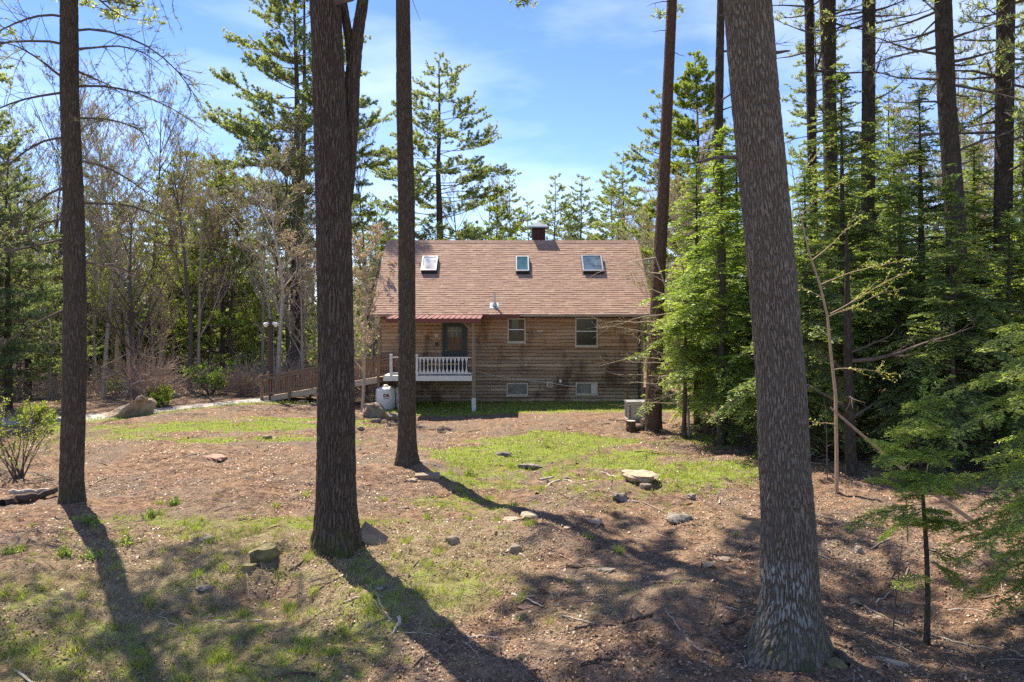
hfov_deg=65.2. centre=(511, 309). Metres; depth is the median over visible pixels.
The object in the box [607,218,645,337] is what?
pine tree
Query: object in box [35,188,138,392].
bare tree
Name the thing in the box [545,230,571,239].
bare tree
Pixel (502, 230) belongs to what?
pine tree
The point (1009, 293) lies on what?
hemlock tree
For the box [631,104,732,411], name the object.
pine tree
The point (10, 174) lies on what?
bare tree
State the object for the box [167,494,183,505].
weed
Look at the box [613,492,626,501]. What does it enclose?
stone
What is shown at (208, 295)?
bare tree
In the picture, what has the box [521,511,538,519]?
stone
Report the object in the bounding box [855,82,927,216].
pine tree
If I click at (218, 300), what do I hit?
bare tree
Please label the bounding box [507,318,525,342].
window
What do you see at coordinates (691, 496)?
stone
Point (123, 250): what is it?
bare tree
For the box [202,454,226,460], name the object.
stone
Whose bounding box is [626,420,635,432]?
stump
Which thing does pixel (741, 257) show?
hemlock tree
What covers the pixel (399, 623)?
stick
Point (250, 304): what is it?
bare tree
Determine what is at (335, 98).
tree
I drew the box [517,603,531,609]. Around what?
stone
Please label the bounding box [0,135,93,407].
pine tree
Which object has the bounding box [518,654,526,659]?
stone
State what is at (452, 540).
stone
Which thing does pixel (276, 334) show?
pine tree
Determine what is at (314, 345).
bare tree
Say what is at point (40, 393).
brush
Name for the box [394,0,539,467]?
pine tree
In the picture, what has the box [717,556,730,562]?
stone
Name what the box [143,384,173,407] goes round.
leafy shrub
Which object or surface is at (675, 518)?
stone
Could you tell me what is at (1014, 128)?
bare tree
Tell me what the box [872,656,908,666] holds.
stone
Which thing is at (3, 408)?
leafy shrub
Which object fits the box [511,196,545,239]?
pine tree
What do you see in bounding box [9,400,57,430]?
leafy shrub
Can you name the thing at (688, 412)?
bare sapling
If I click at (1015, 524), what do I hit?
hemlock tree
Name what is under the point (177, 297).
pine tree
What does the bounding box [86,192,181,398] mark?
multi stem tree
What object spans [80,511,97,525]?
weed
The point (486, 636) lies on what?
stick
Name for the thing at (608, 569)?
stone
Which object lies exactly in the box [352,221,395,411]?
flowering tree
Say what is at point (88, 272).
bare tree
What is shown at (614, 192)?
pine tree
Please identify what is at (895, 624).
stick
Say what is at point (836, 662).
stone
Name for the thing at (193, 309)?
pine tree
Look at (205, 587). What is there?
stone
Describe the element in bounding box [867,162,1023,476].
hemlock tree
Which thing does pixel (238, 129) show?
pine tree
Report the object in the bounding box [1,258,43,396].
bare tree
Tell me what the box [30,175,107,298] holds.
bare tree
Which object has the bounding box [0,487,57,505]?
log
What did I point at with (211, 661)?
grass
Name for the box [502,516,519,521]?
stone
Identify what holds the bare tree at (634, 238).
on the ground at (228, 495)
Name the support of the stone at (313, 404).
on the ground at (228, 495)
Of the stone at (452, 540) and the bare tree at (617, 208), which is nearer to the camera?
the stone at (452, 540)
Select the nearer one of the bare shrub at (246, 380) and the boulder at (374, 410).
the boulder at (374, 410)
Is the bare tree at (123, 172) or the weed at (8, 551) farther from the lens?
the bare tree at (123, 172)
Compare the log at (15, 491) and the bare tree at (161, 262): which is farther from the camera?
the bare tree at (161, 262)
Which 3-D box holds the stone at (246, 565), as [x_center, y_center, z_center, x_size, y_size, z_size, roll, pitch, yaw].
[-4.401,4.319,13.357,0.281,0.176,0.274,0,0,11]
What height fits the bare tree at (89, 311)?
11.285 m
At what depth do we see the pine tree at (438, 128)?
59.04 m
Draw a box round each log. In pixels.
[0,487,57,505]
[8,488,49,494]
[636,424,644,430]
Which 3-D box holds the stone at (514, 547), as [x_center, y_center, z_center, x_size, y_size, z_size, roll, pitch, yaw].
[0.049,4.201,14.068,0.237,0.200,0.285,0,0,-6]
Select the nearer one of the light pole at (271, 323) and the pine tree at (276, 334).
the light pole at (271, 323)
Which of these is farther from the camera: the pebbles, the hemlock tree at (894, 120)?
the hemlock tree at (894, 120)
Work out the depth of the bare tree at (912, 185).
44.03 m
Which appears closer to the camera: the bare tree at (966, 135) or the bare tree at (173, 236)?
the bare tree at (966, 135)
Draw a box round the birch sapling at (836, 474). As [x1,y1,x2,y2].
[787,131,916,492]
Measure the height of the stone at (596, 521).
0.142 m
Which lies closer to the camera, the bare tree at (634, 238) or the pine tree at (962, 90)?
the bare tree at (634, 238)
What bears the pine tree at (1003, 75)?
on the ground at (228, 495)
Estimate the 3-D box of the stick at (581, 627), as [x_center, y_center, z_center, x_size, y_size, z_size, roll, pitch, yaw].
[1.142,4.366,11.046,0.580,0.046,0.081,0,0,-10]
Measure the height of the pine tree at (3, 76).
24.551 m
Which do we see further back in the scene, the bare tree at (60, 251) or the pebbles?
the bare tree at (60, 251)
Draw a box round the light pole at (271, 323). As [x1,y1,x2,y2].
[263,319,277,400]
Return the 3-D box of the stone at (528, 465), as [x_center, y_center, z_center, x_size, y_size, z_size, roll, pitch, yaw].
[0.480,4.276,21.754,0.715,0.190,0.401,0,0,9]
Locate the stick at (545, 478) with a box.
[540,476,570,480]
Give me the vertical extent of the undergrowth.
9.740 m
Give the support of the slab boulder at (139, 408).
on the ground at (228, 495)
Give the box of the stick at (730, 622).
[723,617,745,624]
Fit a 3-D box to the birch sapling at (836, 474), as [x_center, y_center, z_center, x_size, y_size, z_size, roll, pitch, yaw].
[7.826,0.159,19.050,3.696,8.606,1.765,0,0,0]
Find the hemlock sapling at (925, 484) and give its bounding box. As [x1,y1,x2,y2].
[843,374,979,644]
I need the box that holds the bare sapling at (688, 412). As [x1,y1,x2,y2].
[584,231,689,435]
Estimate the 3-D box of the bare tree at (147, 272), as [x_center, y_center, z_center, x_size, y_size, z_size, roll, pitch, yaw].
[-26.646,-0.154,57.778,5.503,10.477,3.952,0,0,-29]
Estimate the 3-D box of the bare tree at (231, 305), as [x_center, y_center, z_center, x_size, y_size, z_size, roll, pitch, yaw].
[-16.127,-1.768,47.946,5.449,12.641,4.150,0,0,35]
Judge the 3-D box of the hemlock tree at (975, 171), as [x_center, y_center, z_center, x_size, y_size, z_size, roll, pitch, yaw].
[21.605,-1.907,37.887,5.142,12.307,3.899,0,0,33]
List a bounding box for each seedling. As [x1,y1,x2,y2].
[816,402,827,479]
[883,545,924,641]
[905,464,913,541]
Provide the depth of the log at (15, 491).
18.25 m
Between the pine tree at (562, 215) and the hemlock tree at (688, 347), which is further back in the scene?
the pine tree at (562, 215)
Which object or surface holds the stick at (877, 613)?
on the ground at (228, 495)
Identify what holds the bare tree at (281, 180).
on the ground at (228, 495)
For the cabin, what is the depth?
36.57 m
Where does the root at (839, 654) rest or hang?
attached to the pine tree at (788, 631)
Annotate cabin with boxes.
[370,222,650,411]
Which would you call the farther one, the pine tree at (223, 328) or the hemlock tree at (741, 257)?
the pine tree at (223, 328)
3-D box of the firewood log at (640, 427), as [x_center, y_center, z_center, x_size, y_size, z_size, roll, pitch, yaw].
[4.521,4.158,28.258,0.443,0.228,0.200,0,0,-29]
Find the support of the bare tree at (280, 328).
on the ground at (228, 495)
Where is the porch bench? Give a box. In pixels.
[429,363,457,372]
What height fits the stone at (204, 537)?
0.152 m
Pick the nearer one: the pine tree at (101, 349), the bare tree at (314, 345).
the pine tree at (101, 349)
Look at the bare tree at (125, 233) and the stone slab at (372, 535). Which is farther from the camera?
the bare tree at (125, 233)
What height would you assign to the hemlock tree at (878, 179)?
13.314 m
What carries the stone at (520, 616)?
on the ground at (228, 495)
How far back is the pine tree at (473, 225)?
65.94 m
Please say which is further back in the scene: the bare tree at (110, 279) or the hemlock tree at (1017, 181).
the bare tree at (110, 279)
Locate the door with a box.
[444,325,464,371]
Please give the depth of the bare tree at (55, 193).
58.36 m
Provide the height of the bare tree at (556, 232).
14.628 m
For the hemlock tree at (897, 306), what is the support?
on the ground at (228, 495)
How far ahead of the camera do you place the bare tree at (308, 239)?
49.17 m
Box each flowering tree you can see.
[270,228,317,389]
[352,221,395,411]
[353,251,395,394]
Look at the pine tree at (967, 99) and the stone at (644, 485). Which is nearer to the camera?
the stone at (644, 485)
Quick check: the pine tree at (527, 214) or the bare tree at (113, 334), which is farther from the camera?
the pine tree at (527, 214)
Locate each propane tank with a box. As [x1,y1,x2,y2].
[376,384,394,409]
[395,387,397,407]
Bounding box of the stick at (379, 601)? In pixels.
[375,592,392,619]
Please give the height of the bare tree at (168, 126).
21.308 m
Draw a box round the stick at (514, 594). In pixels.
[511,593,541,606]
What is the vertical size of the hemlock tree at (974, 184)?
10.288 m
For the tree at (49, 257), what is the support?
on the ground at (228, 495)
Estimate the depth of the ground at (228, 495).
13.86 m
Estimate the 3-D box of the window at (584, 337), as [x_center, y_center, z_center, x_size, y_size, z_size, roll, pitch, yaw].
[3.397,1.043,36.535,1.089,1.354,0.130,0,0,0]
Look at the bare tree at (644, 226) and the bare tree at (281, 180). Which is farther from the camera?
the bare tree at (281, 180)
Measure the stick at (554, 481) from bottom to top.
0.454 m
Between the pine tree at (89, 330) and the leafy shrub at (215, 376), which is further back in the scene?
the pine tree at (89, 330)
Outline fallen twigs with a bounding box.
[0,456,1023,681]
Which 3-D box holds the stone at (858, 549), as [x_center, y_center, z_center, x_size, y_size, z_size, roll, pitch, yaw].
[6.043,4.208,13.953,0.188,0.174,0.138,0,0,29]
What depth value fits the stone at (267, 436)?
26.27 m
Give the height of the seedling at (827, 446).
2.124 m
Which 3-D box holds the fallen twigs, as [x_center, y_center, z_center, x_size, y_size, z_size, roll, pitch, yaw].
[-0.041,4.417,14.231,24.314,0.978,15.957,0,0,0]
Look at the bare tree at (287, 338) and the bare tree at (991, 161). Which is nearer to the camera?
the bare tree at (991, 161)
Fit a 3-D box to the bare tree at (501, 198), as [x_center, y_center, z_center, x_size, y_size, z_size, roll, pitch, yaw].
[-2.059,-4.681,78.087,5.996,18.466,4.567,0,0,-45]
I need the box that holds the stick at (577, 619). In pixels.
[562,615,593,623]
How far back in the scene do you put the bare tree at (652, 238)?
40.90 m
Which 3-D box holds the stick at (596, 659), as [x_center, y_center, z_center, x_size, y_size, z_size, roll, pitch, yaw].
[1.139,4.438,10.128,0.569,0.107,0.153,0,0,4]
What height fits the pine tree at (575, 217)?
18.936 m
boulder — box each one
[104,397,156,417]
[362,402,385,418]
[370,418,381,422]
[386,412,397,420]
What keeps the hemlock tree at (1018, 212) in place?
on the ground at (228, 495)
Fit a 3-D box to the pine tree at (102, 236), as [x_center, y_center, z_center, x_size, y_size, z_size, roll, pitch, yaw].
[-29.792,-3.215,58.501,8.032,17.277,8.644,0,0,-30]
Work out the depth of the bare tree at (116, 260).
56.81 m
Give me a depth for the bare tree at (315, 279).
71.24 m
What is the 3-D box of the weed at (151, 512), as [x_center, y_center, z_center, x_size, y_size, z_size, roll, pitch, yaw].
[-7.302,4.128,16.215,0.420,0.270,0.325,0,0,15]
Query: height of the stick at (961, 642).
0.093 m
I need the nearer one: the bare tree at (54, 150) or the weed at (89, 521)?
the weed at (89, 521)
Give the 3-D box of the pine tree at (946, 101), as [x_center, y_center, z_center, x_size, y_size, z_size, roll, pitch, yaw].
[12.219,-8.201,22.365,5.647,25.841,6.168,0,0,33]
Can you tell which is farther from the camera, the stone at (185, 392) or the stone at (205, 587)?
the stone at (185, 392)
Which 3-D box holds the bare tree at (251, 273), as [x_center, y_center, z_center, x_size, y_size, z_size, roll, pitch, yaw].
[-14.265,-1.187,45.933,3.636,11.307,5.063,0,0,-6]
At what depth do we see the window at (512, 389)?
36.54 m
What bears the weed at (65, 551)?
on the ground at (228, 495)
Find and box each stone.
[171,393,181,396]
[181,391,191,394]
[196,584,212,591]
[200,534,214,541]
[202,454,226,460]
[239,562,257,571]
[248,542,283,561]
[262,435,271,438]
[308,402,316,405]
[374,585,386,589]
[404,478,417,481]
[445,535,458,544]
[495,451,511,456]
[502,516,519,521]
[509,543,521,552]
[514,613,526,620]
[517,463,541,468]
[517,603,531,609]
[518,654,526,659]
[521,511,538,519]
[587,518,602,524]
[596,567,614,572]
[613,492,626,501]
[621,469,657,482]
[639,483,651,488]
[666,512,691,524]
[685,493,695,499]
[702,562,713,567]
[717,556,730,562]
[825,657,847,669]
[848,598,861,605]
[853,545,863,553]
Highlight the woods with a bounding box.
[13,252,674,338]
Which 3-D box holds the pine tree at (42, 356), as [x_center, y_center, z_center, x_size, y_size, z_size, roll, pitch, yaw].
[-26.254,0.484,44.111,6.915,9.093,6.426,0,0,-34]
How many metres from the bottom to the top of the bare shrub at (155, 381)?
4.164 m
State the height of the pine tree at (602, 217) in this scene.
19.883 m
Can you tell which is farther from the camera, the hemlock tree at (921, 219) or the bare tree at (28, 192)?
the bare tree at (28, 192)
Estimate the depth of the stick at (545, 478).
20.61 m
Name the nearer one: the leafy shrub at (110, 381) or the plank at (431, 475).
the plank at (431, 475)
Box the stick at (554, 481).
[546,479,598,491]
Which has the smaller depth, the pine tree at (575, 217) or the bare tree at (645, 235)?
the bare tree at (645, 235)
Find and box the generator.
[623,400,644,421]
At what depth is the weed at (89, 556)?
13.32 m
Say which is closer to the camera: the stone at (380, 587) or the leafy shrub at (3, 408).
the stone at (380, 587)
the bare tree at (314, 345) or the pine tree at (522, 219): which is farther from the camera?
the pine tree at (522, 219)
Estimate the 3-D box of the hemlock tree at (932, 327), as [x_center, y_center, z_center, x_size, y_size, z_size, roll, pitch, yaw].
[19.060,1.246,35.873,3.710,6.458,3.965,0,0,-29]
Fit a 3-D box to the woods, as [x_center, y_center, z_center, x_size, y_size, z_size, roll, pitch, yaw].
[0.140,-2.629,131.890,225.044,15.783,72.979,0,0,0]
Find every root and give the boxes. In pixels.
[718,641,746,653]
[834,650,850,665]
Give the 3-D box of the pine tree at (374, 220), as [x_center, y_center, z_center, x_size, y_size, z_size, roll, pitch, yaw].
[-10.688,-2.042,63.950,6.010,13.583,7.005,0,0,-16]
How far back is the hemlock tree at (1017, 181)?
27.89 m
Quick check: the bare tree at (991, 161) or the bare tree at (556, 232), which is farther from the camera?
the bare tree at (556, 232)
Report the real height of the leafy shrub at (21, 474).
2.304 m
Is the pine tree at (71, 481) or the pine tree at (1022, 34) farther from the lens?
the pine tree at (1022, 34)
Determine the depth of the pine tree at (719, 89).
26.89 m
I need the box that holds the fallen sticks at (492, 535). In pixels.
[0,419,1023,681]
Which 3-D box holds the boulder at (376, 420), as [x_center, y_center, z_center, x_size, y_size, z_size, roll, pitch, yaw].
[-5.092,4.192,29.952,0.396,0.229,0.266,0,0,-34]
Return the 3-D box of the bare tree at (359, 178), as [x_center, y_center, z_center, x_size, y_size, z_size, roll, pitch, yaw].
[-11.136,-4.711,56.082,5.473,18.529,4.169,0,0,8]
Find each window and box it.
[506,383,528,396]
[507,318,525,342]
[574,318,597,346]
[575,382,597,395]
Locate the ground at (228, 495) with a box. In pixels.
[0,313,1023,681]
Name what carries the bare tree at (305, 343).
on the ground at (228, 495)
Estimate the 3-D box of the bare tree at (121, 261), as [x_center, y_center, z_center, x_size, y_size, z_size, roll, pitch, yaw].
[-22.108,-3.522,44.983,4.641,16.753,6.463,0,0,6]
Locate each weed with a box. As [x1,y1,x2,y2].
[0,545,25,555]
[56,544,75,557]
[75,548,105,562]
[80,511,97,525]
[110,532,138,545]
[139,507,163,518]
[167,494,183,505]
[462,468,478,475]
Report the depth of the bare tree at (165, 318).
47.71 m
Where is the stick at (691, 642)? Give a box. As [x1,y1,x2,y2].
[685,637,717,654]
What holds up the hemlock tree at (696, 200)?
on the ground at (228, 495)
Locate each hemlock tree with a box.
[136,297,192,374]
[623,161,751,425]
[646,125,756,445]
[649,261,741,438]
[664,127,817,415]
[689,205,816,427]
[707,160,874,459]
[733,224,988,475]
[740,150,860,419]
[789,62,920,450]
[802,167,914,431]
[803,99,939,405]
[811,173,1002,467]
[818,84,1023,439]
[856,116,939,388]
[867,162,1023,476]
[880,141,1023,422]
[902,201,1023,466]
[925,272,948,372]
[930,142,993,360]
[938,282,1023,618]
[970,118,1023,424]
[977,115,1023,417]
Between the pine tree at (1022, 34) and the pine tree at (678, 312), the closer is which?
the pine tree at (1022, 34)
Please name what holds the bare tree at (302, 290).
on the ground at (228, 495)
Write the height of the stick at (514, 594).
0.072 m
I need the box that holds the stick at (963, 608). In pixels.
[948,608,984,611]
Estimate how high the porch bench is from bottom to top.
0.450 m
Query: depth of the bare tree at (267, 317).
49.95 m
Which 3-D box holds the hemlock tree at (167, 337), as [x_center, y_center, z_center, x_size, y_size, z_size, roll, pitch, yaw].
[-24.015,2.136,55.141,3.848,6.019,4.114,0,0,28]
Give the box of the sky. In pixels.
[0,0,1023,305]
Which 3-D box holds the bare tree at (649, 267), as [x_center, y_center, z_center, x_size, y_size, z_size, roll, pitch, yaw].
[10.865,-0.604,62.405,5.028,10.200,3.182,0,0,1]
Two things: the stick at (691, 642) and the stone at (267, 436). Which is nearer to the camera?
the stick at (691, 642)
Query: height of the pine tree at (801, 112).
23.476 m
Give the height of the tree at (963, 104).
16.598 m
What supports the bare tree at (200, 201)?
on the ground at (228, 495)
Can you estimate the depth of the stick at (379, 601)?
11.91 m
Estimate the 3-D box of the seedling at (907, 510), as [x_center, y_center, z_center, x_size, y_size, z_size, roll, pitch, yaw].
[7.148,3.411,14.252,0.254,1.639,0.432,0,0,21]
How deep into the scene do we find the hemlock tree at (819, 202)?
30.84 m
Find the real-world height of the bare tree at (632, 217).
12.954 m
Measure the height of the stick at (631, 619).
0.148 m
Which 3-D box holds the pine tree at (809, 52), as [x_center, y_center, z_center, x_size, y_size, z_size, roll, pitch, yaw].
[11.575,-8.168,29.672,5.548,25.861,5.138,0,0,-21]
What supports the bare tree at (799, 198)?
on the ground at (228, 495)
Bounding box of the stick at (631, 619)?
[622,607,652,623]
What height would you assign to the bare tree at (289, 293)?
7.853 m
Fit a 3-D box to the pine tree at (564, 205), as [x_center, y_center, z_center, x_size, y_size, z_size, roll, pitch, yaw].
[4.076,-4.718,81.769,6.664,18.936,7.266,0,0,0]
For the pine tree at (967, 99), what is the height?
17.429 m
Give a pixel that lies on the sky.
(566, 84)
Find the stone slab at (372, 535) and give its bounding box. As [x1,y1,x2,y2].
[361,521,388,545]
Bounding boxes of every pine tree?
[0,0,219,504]
[0,24,34,181]
[0,116,62,371]
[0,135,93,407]
[0,219,30,353]
[0,236,103,395]
[29,238,121,370]
[57,147,158,371]
[86,244,182,376]
[113,177,216,371]
[120,165,219,371]
[150,148,230,365]
[154,156,273,375]
[177,167,290,358]
[196,0,396,369]
[216,229,290,362]
[229,183,317,365]
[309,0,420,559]
[352,199,394,353]
[354,51,521,277]
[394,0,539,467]
[460,220,482,239]
[477,199,521,239]
[490,176,533,240]
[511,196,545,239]
[528,172,580,239]
[549,197,586,240]
[562,173,608,239]
[585,165,629,239]
[587,151,666,324]
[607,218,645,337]
[616,89,707,341]
[640,50,745,323]
[644,0,684,432]
[664,274,727,359]
[687,0,834,673]
[714,0,792,435]
[773,0,892,427]
[773,0,917,425]
[780,7,857,191]
[813,0,931,432]
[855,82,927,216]
[856,0,1023,463]
[889,0,1023,444]
[926,69,987,204]
[929,61,1021,299]
[987,0,1023,160]
[994,12,1023,76]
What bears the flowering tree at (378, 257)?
on the ground at (228, 495)
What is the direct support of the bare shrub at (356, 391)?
on the ground at (228, 495)
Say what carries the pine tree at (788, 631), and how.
on the ground at (228, 495)
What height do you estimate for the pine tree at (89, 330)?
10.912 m
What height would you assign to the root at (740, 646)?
0.149 m
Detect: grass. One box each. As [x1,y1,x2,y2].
[0,399,876,681]
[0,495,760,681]
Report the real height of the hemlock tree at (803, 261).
9.093 m
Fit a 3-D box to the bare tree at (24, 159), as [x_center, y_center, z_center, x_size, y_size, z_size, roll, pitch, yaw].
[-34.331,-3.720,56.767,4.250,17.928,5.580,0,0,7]
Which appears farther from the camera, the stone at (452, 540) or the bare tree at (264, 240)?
the bare tree at (264, 240)
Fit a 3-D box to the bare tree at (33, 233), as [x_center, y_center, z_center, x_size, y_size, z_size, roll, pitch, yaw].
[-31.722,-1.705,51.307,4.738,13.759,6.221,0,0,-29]
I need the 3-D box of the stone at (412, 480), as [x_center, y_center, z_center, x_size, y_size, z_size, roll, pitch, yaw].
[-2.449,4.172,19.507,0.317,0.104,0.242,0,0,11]
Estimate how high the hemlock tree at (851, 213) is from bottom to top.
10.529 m
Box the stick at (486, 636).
[467,635,508,641]
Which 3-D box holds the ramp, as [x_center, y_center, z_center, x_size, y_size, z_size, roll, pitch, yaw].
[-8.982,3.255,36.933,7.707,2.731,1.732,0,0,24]
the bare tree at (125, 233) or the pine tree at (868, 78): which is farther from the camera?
the bare tree at (125, 233)
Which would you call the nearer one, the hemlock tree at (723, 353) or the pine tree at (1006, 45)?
the pine tree at (1006, 45)
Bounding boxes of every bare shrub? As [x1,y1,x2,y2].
[99,321,204,403]
[217,361,266,395]
[355,367,376,398]
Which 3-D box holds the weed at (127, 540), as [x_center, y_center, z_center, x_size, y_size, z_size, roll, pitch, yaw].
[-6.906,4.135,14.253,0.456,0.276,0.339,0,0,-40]
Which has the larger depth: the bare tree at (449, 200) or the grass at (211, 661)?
the bare tree at (449, 200)
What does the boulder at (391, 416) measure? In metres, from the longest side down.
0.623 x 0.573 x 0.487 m
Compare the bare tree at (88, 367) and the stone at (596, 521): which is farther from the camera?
the bare tree at (88, 367)
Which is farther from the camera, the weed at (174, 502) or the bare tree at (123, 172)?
the bare tree at (123, 172)
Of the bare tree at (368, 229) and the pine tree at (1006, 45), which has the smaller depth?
the pine tree at (1006, 45)
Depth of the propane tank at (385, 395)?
34.53 m
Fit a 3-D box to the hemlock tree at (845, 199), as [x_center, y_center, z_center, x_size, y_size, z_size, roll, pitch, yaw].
[10.404,-1.446,24.763,5.546,12.241,5.215,0,0,33]
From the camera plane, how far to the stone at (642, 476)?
18.25 m
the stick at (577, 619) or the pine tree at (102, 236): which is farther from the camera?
the pine tree at (102, 236)
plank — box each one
[415,472,439,479]
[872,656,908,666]
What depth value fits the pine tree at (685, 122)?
44.32 m
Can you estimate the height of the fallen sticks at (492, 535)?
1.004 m
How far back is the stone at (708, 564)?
12.87 m
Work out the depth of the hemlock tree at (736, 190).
30.89 m
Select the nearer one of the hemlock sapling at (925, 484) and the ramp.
the hemlock sapling at (925, 484)
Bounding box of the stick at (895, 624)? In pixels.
[869,610,914,632]
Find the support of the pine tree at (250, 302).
on the ground at (228, 495)
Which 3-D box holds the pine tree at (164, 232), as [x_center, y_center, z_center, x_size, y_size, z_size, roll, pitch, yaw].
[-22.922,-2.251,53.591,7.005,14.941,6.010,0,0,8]
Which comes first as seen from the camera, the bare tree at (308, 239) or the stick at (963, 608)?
the stick at (963, 608)
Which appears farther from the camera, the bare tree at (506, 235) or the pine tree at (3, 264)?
the bare tree at (506, 235)
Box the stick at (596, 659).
[580,656,624,665]
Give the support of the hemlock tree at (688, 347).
on the ground at (228, 495)
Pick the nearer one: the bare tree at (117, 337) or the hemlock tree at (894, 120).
the hemlock tree at (894, 120)
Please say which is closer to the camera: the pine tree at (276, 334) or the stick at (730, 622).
the stick at (730, 622)
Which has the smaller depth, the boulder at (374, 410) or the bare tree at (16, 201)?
the boulder at (374, 410)
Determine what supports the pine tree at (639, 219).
on the ground at (228, 495)
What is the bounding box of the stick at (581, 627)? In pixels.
[574,624,615,628]
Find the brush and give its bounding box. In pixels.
[0,316,947,400]
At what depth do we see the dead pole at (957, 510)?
15.90 m
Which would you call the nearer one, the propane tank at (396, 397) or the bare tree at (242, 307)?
the propane tank at (396, 397)
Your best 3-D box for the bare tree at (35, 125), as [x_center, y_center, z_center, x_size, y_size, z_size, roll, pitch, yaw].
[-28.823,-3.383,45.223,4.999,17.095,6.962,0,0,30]
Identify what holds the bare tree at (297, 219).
on the ground at (228, 495)
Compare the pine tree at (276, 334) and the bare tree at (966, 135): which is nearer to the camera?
the bare tree at (966, 135)
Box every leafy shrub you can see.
[0,390,60,478]
[0,394,57,452]
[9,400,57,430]
[98,370,130,393]
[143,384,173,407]
[180,359,235,394]
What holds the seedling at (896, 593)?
on the ground at (228, 495)
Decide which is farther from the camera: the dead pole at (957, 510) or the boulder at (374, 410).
the boulder at (374, 410)
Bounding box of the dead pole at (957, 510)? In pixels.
[830,407,983,528]
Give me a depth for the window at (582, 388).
36.54 m
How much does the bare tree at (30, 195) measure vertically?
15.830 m
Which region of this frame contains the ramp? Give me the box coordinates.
[260,352,397,401]
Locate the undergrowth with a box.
[13,266,803,386]
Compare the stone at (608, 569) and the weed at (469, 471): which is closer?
the stone at (608, 569)
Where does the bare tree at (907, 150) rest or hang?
on the ground at (228, 495)
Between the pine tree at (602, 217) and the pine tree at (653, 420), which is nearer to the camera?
the pine tree at (653, 420)
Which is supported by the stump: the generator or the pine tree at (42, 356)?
the generator
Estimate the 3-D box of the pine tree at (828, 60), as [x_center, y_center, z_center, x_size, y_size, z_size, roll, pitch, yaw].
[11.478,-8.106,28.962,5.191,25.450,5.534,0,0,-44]
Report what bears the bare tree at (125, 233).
on the ground at (228, 495)
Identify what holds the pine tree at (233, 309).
on the ground at (228, 495)
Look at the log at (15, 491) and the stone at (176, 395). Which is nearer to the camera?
the log at (15, 491)
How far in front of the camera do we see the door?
36.53 m
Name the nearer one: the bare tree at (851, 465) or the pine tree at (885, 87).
the bare tree at (851, 465)
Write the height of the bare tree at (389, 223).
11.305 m
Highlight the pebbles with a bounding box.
[1,429,1023,681]
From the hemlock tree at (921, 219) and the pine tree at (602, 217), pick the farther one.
the pine tree at (602, 217)
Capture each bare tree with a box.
[0,107,60,387]
[0,128,48,266]
[0,130,53,376]
[0,154,59,379]
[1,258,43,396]
[2,190,62,312]
[3,135,60,375]
[7,174,55,384]
[14,90,126,354]
[15,46,116,394]
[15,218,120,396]
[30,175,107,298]
[33,188,98,373]
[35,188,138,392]
[35,237,120,383]
[40,101,170,397]
[53,134,165,379]
[56,93,167,378]
[57,60,148,378]
[85,220,136,377]
[86,229,132,362]
[86,238,162,338]
[87,223,144,374]
[87,284,148,374]
[88,156,180,359]
[98,218,194,383]
[108,128,225,390]
[110,238,183,357]
[122,59,192,379]
[125,149,232,380]
[129,206,197,313]
[136,230,209,375]
[153,170,249,368]
[162,129,247,347]
[168,194,264,382]
[170,150,244,386]
[180,250,251,368]
[181,176,273,372]
[196,137,315,390]
[198,177,290,372]
[222,137,314,374]
[224,265,260,369]
[226,193,296,382]
[228,265,284,354]
[237,263,285,362]
[252,104,315,372]
[261,105,357,380]
[266,182,316,369]
[266,211,371,377]
[269,266,315,325]
[270,151,315,317]
[281,182,316,360]
[306,192,353,348]
[352,112,392,356]
[352,192,391,355]
[353,206,397,314]
[423,169,481,239]
[466,174,510,239]
[494,220,523,239]
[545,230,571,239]
[546,222,569,239]
[600,199,674,298]
[606,183,652,239]
[609,216,653,275]
[620,176,726,393]
[620,206,666,282]
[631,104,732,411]
[632,188,725,341]
[642,240,682,322]
[788,160,823,238]
[849,94,944,258]
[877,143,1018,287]
[880,161,940,258]
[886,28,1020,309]
[911,66,1023,258]
[916,118,1021,297]
[930,126,993,200]
[984,82,1022,227]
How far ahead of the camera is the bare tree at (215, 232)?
44.60 m
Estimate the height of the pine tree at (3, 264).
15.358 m
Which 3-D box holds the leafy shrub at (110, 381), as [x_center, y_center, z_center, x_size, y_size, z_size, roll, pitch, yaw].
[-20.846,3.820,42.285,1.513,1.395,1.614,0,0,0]
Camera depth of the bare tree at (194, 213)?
55.49 m
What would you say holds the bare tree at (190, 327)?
on the ground at (228, 495)
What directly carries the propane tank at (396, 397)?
on the ground at (228, 495)
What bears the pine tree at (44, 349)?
on the ground at (228, 495)
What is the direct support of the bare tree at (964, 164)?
on the ground at (228, 495)
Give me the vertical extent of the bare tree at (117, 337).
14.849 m
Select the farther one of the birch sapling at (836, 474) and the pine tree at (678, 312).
the pine tree at (678, 312)
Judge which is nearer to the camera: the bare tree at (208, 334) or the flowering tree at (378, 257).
the flowering tree at (378, 257)
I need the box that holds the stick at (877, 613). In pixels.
[863,604,919,631]
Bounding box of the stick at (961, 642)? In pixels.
[931,633,993,649]
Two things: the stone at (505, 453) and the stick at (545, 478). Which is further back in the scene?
the stone at (505, 453)
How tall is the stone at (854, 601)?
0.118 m
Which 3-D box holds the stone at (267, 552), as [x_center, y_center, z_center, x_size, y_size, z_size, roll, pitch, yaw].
[-4.252,4.160,13.692,0.580,0.315,0.560,0,0,5]
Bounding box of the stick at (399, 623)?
[393,615,401,633]

